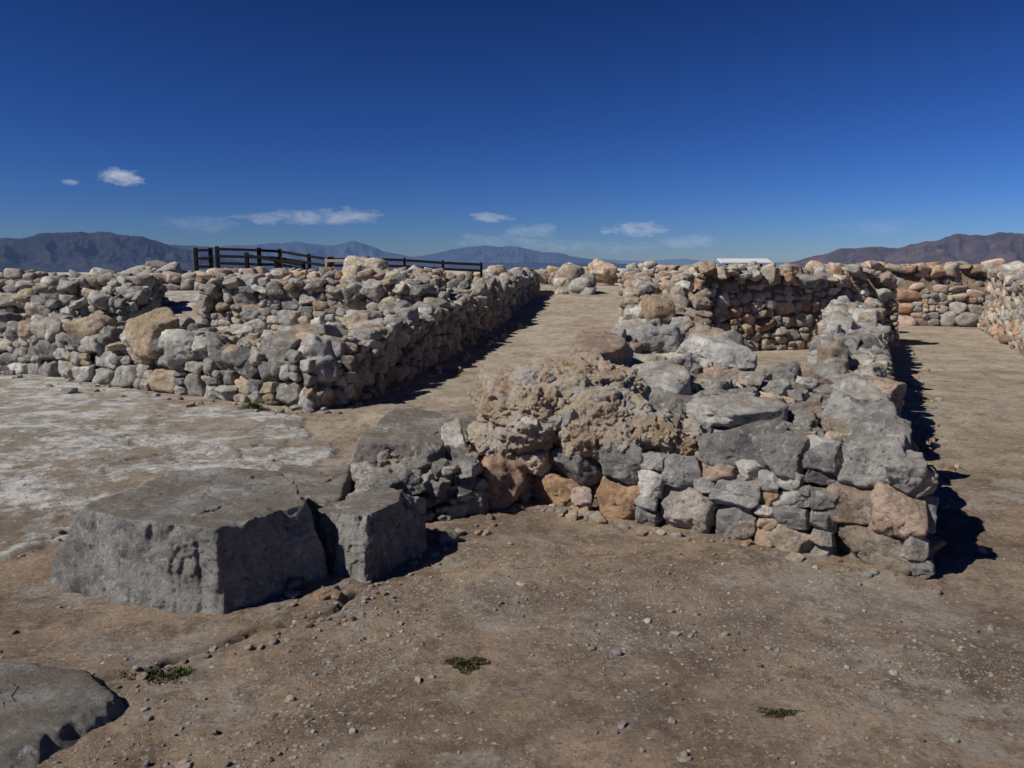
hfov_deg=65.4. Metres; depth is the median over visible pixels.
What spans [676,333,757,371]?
boulder
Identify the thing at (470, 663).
creeping weed
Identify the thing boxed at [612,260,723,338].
rubble stone wall
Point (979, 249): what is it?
mountain range
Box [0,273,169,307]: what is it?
rubble stone wall
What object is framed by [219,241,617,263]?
mountain range
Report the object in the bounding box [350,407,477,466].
stone slab
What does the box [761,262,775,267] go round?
rubble stone wall
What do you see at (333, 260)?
wooden fence
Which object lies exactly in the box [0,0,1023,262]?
sky
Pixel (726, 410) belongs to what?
boulder
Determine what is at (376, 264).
boulder
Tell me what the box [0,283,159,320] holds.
rubble stone wall
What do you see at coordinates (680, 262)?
mountain range
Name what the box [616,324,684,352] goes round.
boulder
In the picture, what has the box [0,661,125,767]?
stone slab
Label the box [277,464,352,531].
stone slab
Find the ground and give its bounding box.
[0,270,1023,767]
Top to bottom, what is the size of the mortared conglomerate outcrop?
0.860 m
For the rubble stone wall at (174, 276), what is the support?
on the ground
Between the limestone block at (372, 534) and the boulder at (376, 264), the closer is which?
the limestone block at (372, 534)
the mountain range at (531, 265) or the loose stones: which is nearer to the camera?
the loose stones
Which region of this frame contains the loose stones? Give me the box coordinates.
[0,324,986,767]
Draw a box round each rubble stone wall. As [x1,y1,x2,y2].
[0,260,167,282]
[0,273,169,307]
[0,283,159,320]
[0,309,383,409]
[101,262,464,290]
[196,272,449,331]
[290,282,496,406]
[348,418,490,521]
[457,268,544,327]
[464,262,644,284]
[515,331,946,579]
[551,263,596,294]
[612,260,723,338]
[626,318,750,378]
[678,261,899,350]
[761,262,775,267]
[801,296,904,415]
[804,258,1005,326]
[977,261,1023,357]
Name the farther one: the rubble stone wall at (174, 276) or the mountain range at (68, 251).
the mountain range at (68, 251)
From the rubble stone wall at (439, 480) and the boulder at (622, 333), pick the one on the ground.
the rubble stone wall at (439, 480)
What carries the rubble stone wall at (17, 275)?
on the ground
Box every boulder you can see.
[125,307,180,358]
[164,330,204,369]
[343,255,388,271]
[477,455,526,510]
[588,258,617,277]
[596,329,626,337]
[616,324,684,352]
[629,360,691,400]
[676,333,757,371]
[683,393,787,427]
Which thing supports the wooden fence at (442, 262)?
on the ground
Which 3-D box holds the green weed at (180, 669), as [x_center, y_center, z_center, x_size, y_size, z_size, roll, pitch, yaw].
[-1.426,1.229,3.404,0.145,0.040,0.098,-3,9,-18]
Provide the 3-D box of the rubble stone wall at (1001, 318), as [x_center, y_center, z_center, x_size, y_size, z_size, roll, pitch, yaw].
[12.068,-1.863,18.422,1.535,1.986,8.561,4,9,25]
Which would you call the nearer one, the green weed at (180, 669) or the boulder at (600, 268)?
the green weed at (180, 669)
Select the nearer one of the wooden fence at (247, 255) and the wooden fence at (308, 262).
the wooden fence at (247, 255)
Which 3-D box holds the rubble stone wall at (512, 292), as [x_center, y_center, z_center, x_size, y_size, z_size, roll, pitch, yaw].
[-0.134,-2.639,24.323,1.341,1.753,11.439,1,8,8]
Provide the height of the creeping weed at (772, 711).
0.026 m
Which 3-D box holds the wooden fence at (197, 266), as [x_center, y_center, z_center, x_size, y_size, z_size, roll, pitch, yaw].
[-11.475,-4.149,29.687,0.680,1.840,0.180,0,8,0]
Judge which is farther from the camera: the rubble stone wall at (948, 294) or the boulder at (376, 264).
the boulder at (376, 264)
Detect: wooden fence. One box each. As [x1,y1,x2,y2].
[193,248,213,271]
[215,246,331,270]
[244,252,305,269]
[325,258,344,266]
[332,256,482,277]
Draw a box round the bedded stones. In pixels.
[521,360,695,445]
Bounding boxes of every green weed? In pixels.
[115,666,186,685]
[161,665,193,677]
[238,398,267,410]
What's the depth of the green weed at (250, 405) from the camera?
9.55 m
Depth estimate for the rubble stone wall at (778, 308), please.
16.57 m
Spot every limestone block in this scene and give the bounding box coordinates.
[49,467,327,614]
[316,486,427,582]
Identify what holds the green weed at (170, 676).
on the ground
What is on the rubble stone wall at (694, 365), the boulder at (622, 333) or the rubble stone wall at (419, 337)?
the boulder at (622, 333)
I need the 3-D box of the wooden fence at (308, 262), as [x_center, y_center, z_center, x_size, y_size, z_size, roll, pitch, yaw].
[-9.197,-4.326,30.727,4.188,1.890,1.951,-3,9,-22]
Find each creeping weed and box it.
[441,656,491,674]
[756,706,802,719]
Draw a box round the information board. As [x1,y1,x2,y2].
[717,258,772,266]
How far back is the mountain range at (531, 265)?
8693.57 m
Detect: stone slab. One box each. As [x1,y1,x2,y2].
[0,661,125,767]
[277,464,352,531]
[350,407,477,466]
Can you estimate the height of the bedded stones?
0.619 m
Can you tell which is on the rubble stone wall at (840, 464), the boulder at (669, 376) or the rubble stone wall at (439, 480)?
the boulder at (669, 376)
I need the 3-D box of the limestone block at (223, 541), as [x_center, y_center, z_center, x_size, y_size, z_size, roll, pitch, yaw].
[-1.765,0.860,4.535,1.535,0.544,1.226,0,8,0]
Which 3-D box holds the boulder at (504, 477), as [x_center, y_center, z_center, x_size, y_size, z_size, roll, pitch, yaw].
[-0.090,0.725,5.758,0.428,0.454,0.313,-4,9,-23]
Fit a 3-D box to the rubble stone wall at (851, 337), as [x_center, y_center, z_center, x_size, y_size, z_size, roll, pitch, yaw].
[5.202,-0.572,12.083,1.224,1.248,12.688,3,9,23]
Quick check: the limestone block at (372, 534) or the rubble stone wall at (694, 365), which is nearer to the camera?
the limestone block at (372, 534)
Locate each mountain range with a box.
[0,231,253,272]
[170,245,637,270]
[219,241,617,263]
[586,258,789,266]
[777,232,1023,267]
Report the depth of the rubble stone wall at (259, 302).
16.10 m
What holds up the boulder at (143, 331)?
on the rubble stone wall at (282, 364)
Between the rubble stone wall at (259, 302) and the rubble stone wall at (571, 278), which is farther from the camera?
the rubble stone wall at (571, 278)
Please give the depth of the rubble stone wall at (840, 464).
5.02 m
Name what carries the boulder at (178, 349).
on the rubble stone wall at (282, 364)
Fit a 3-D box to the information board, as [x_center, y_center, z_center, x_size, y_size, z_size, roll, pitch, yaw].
[7.500,-3.505,25.764,1.650,1.100,0.590,0,8,0]
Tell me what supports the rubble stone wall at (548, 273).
on the ground
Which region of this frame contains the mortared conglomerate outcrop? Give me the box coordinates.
[466,352,703,464]
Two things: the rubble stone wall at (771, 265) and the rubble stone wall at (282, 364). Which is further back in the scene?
the rubble stone wall at (771, 265)
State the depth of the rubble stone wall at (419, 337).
12.95 m

